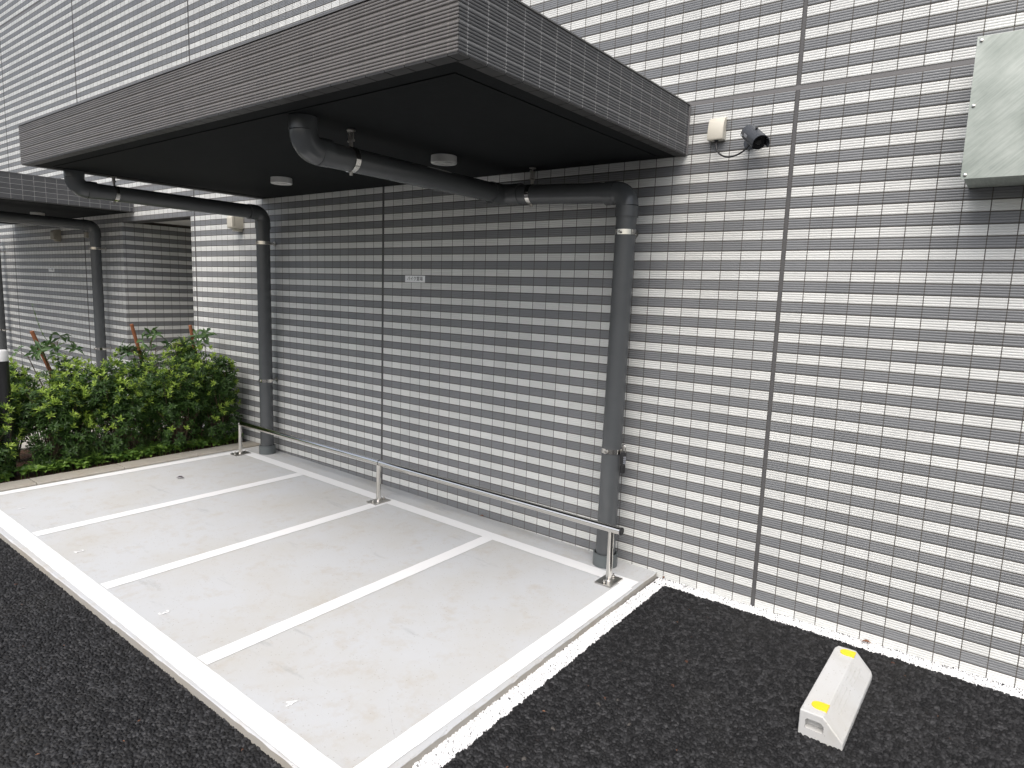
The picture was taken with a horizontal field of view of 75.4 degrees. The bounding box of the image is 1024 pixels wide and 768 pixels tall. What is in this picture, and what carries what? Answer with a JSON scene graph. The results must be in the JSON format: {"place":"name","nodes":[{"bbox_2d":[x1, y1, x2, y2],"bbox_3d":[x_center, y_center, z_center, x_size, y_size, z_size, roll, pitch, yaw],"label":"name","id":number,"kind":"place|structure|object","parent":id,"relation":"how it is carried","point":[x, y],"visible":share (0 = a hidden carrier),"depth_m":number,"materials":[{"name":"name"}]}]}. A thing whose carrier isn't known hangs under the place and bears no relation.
{"place":"outdoors","nodes":[
{"label":"outdoors","id":0,"kind":"place"},
{"bbox_2d":[10,372,181,450],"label":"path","id":1,"kind":"structure","parent":0,"point":[23,446],"depth_m":6.45,"materials":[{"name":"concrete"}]},
{"bbox_2d":[0,446,656,767],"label":"concrete pavement","id":2,"kind":"structure","parent":0,"point":[466,620],"depth_m":3.47,"materials":[{"name":"grey concrete"}]},
{"bbox_2d":[286,700,296,706],"bbox_3d":[-0.837,1.204,2.502,0.033,0.001,0.048,8,10,37],"label":"painted bay number","id":3,"kind":"object","parent":2,"relation":"on","point":[290,702],"visible":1,"depth_m":2.50,"materials":[{"name":"white paint"}]},
{"bbox_2d":[0,449,637,767],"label":"painted bay line","id":4,"kind":"object","parent":2,"relation":"on","point":[291,745],"visible":0.99,"depth_m":3.14,"materials":[{"name":"white paint"}]},
{"bbox_2d":[230,421,623,587],"bbox_3d":[-0.934,0.710,4.771,3.868,0.355,0.144,8,10,37],"label":"parking rail","id":5,"kind":"object","parent":2,"relation":"on","point":[609,579],"visible":1,"depth_m":4.29,"materials":[{"name":"silver metal"}]},
{"bbox_2d":[0,538,1023,767],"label":"road","id":6,"kind":"structure","parent":0,"point":[664,673],"depth_m":2.59,"materials":[{"name":"black asphalt"}]},
{"bbox_2d":[412,577,1023,767],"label":"road edge line","id":7,"kind":"object","parent":6,"relation":"on","point":[483,722],"visible":0.98,"depth_m":2.94,"materials":[{"name":"white paint"}]},
{"bbox_2d":[798,646,871,750],"bbox_3d":[1.317,1.246,2.668,0.154,0.118,0.605,8,10,37],"label":"wheel stop","id":8,"kind":"object","parent":6,"relation":"on","point":[830,707],"visible":0.99,"depth_m":2.57,"materials":[{"name":"concrete"}]},
{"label":"ground","id":9,"kind":"structure","parent":0,"visible":0},
{"bbox_2d":[0,430,245,482],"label":"soil","id":10,"kind":"structure","parent":9,"relation":"on","point":[25,457],"depth_m":5.56,"materials":[{"name":"brown soil"}]},
{"bbox_2d":[0,350,16,478],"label":"bollard","id":11,"kind":"object","parent":10,"relation":"on","point":[5,387],"visible":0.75,"depth_m":4.93,"materials":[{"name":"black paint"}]},
{"bbox_2d":[0,392,24,478],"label":"azalea shrub","id":12,"kind":"object","parent":10,"relation":"on","point":[4,429],"visible":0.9,"depth_m":4.90,"materials":[{"name":"green plant"}]},
{"bbox_2d":[9,356,40,460],"bbox_3d":[-4.104,0.208,5.407,0.614,0.858,0.555,3,8,7],"label":"azalea shrub","id":13,"kind":"object","parent":10,"relation":"on","point":[16,378],"visible":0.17,"depth_m":5.38,"materials":[{"name":"green plant"}]},
{"bbox_2d":[11,303,83,385],"bbox_3d":[-3.891,-0.031,5.601,0.281,1.291,0.555,6,9,24],"label":"sapling","id":14,"kind":"object","parent":10,"relation":"on","point":[40,349],"visible":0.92,"depth_m":5.56,"materials":[{"name":"green plant"}]},
{"bbox_2d":[10,368,97,464],"bbox_3d":[-3.673,0.268,5.241,0.670,0.818,0.518,-5,10,-39],"label":"azalea shrub","id":15,"kind":"object","parent":10,"relation":"on","point":[59,413],"visible":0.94,"depth_m":5.17,"materials":[{"name":"green plant"}]},
{"bbox_2d":[30,331,78,430],"bbox_3d":[-3.932,0.077,5.766,0.039,1.095,0.393,8,10,37],"label":"plant stake","id":16,"kind":"object","parent":10,"relation":"on","point":[33,334],"visible":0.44,"depth_m":5.62,"materials":[{"name":"brown wood"}]},
{"bbox_2d":[37,353,116,448],"bbox_3d":[-3.814,0.144,5.817,0.585,0.892,0.639,3,8,10],"label":"azalea shrub","id":17,"kind":"object","parent":10,"relation":"on","point":[69,375],"visible":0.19,"depth_m":5.64,"materials":[{"name":"green plant"}]},
{"bbox_2d":[0,427,188,478],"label":"grass","id":18,"kind":"structure","parent":10,"relation":"on","point":[82,452],"depth_m":5.37,"materials":[{"name":"green plant"}]},
{"bbox_2d":[75,355,161,460],"bbox_3d":[-3.317,0.196,5.601,0.477,0.883,0.659,8,10,37],"label":"azalea shrub","id":19,"kind":"object","parent":10,"relation":"on","point":[115,408],"visible":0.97,"depth_m":5.50,"materials":[{"name":"green plant"}]},
{"bbox_2d":[0,431,243,481],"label":"ground cover","id":20,"kind":"object","parent":10,"relation":"on","point":[151,448],"visible":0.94,"depth_m":5.47,"materials":[{"name":"green plant"}]},
{"bbox_2d":[113,344,170,442],"bbox_3d":[-3.433,0.086,6.179,0.601,0.932,0.624,8,10,37],"label":"azalea shrub","id":21,"kind":"object","parent":10,"relation":"on","point":[130,366],"visible":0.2,"depth_m":6.10,"materials":[{"name":"green plant"}]},
{"bbox_2d":[115,326,174,367],"bbox_3d":[-3.414,0.004,6.207,0.513,1.086,0.258,-3,9,-30],"label":"sapling","id":22,"kind":"object","parent":10,"relation":"on","point":[129,353],"visible":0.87,"depth_m":6.15,"materials":[{"name":"green plant"}]},
{"bbox_2d":[130,324,162,428],"bbox_3d":[-3.481,-0.010,6.342,0.039,1.136,0.288,8,10,37],"label":"plant stake","id":23,"kind":"object","parent":10,"relation":"on","point":[134,333],"visible":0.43,"depth_m":6.19,"materials":[{"name":"brown wood"}]},
{"bbox_2d":[140,348,211,451],"bbox_3d":[-3.045,0.143,5.904,0.586,0.924,0.580,8,10,37],"label":"azalea shrub","id":24,"kind":"object","parent":10,"relation":"on","point":[178,401],"visible":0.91,"depth_m":5.82,"materials":[{"name":"green plant"}]},
{"bbox_2d":[160,336,209,438],"bbox_3d":[-3.119,0.035,6.411,0.498,0.989,0.495,8,10,37],"label":"azalea shrub","id":25,"kind":"object","parent":10,"relation":"on","point":[183,353],"visible":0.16,"depth_m":6.33,"materials":[{"name":"green plant"}]},
{"bbox_2d":[160,328,216,434],"bbox_3d":[-3.100,-0.011,6.428,0.462,1.074,0.274,3,8,8],"label":"sapling","id":26,"kind":"object","parent":10,"relation":"on","point":[204,334],"visible":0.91,"depth_m":6.36,"materials":[{"name":"green plant"}]},
{"bbox_2d":[188,325,208,424],"bbox_3d":[-3.047,-0.015,6.495,0.039,1.132,0.216,8,10,37],"label":"plant stake","id":27,"kind":"object","parent":10,"relation":"on","point":[190,330],"visible":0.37,"depth_m":6.36,"materials":[{"name":"brown wood"}]},
{"bbox_2d":[188,342,242,445],"bbox_3d":[-2.767,0.095,6.181,0.471,0.959,0.488,-4,10,-35],"label":"azalea shrub","id":28,"kind":"object","parent":10,"relation":"on","point":[220,384],"visible":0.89,"depth_m":6.10,"materials":[{"name":"green plant"}]},
{"bbox_2d":[0,441,259,491],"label":"kerb","id":29,"kind":"structure","parent":9,"relation":"on","point":[29,482],"depth_m":5.33,"materials":[{"name":"concrete"}]},
{"bbox_2d":[0,0,1023,689],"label":"apartment building","id":30,"kind":"structure","parent":9,"relation":"on","point":[824,408],"depth_m":3.45,"materials":[{"name":"tile"}]},
{"bbox_2d":[0,251,9,350],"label":"drain pipe","id":31,"kind":"object","parent":30,"relation":"attached to","point":[3,340],"visible":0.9,"depth_m":10.22,"materials":[{"name":"grey plastic"}]},
{"bbox_2d":[30,212,44,215],"bbox_3d":[-5.641,-2.016,7.871,0.147,0.040,0.147,8,10,37],"label":"ceiling lamp","id":32,"kind":"object","parent":30,"relation":"attached to","point":[37,213],"visible":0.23,"depth_m":7.81,"materials":[{"name":"white plastic"}]},
{"bbox_2d":[50,230,60,241],"bbox_3d":[-6.040,-1.964,8.765,0.122,0.152,0.090,8,10,37],"label":"weatherproof outlet","id":33,"kind":"object","parent":30,"relation":"attached to","point":[55,235],"visible":1,"depth_m":8.73,"materials":[{"name":"beige plastic"}]},
{"bbox_2d":[0,211,111,377],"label":"drain pipe","id":34,"kind":"object","parent":30,"relation":"attached to","point":[95,248],"visible":0.83,"depth_m":7.84,"materials":[{"name":"grey plastic"}]},
{"bbox_2d":[84,232,88,237],"bbox_3d":[-5.254,-1.844,8.194,0.080,0.070,0.050,8,10,37],"label":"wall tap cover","id":35,"kind":"object","parent":30,"relation":"attached to","point":[86,234],"depth_m":8.17,"materials":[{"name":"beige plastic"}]},
{"bbox_2d":[63,169,277,454],"bbox_3d":[-2.636,-0.445,5.354,0.144,2.279,1.569,9,11,42],"label":"drain pipe","id":36,"kind":"object","parent":30,"relation":"attached to","point":[77,184],"visible":0.99,"depth_m":5.67,"materials":[{"name":"grey plastic"}]},
{"bbox_2d":[227,216,243,231],"bbox_3d":[-2.544,-1.482,6.088,0.092,0.149,0.112,8,10,37],"label":"weatherproof outlet","id":37,"kind":"object","parent":30,"relation":"attached to","point":[234,223],"visible":0.81,"depth_m":6.06,"materials":[{"name":"beige plastic"}]},
{"bbox_2d":[270,176,291,185],"bbox_3d":[-1.632,-1.437,4.688,0.147,0.040,0.147,8,10,37],"label":"ceiling lamp","id":38,"kind":"object","parent":30,"relation":"attached to","point":[280,180],"visible":1,"depth_m":4.63,"materials":[{"name":"white plastic"}]},
{"bbox_2d":[405,275,424,282],"bbox_3d":[-0.704,-0.763,4.808,0.204,0.048,0.004,8,10,37],"label":"wall sign","id":39,"kind":"object","parent":30,"relation":"attached to","point":[408,278],"visible":1,"depth_m":4.81,"materials":[{"name":"white plastic"}]},
{"bbox_2d":[431,154,456,165],"bbox_3d":[-0.383,-1.261,3.726,0.147,0.040,0.147,8,10,37],"label":"ceiling lamp","id":40,"kind":"object","parent":30,"relation":"attached to","point":[444,159],"visible":1,"depth_m":3.67,"materials":[{"name":"white plastic"}]},
{"bbox_2d":[288,113,638,568],"bbox_3d":[-0.297,-0.111,3.756,0.837,2.316,1.856,21,20,67],"label":"drain pipe","id":41,"kind":"object","parent":30,"relation":"attached to","point":[310,145],"visible":0.98,"depth_m":3.65,"materials":[{"name":"grey plastic"}]},
{"bbox_2d":[620,444,625,472],"bbox_3d":[0.631,0.422,3.757,0.032,0.169,0.045,4,8,12],"label":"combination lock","id":42,"kind":"object","parent":41,"relation":"hanging from","point":[622,462],"visible":1,"depth_m":3.75,"materials":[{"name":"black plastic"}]},
{"bbox_2d":[707,117,726,141],"bbox_3d":[1.041,-1.294,3.364,0.080,0.119,0.046,8,10,37],"label":"junction cover","id":43,"kind":"object","parent":30,"relation":"attached to","point":[716,129],"visible":1,"depth_m":3.35,"materials":[{"name":"beige plastic"}]},
{"bbox_2d":[715,141,749,157],"bbox_3d":[1.090,-1.174,3.290,0.027,0.100,0.213,-4,10,-34],"label":"cable","id":44,"kind":"object","parent":43,"relation":"hanging from","point":[720,154],"visible":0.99,"depth_m":3.29,"materials":[{"name":"black plastic"}]},
{"bbox_2d":[741,124,769,149],"bbox_3d":[1.161,-1.186,3.189,0.094,0.134,0.239,2,8,0],"label":"security camera","id":45,"kind":"object","parent":30,"relation":"attached to","point":[754,137],"visible":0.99,"depth_m":3.13,"materials":[{"name":"grey paint"}]},
{"bbox_2d":[752,136,765,149],"bbox_3d":[1.163,-1.143,3.123,0.071,0.066,0.042,1,8,-4],"label":"lens window","id":46,"kind":"structure","parent":45,"relation":"in","point":[760,141],"depth_m":3.12,"materials":[{"name":"black glass"}]},
{"bbox_2d":[960,29,1023,187],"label":"metal box","id":47,"kind":"object","parent":30,"relation":"attached to","point":[993,154],"visible":1,"depth_m":2.48,"materials":[{"name":"silver metal"}]}
]}

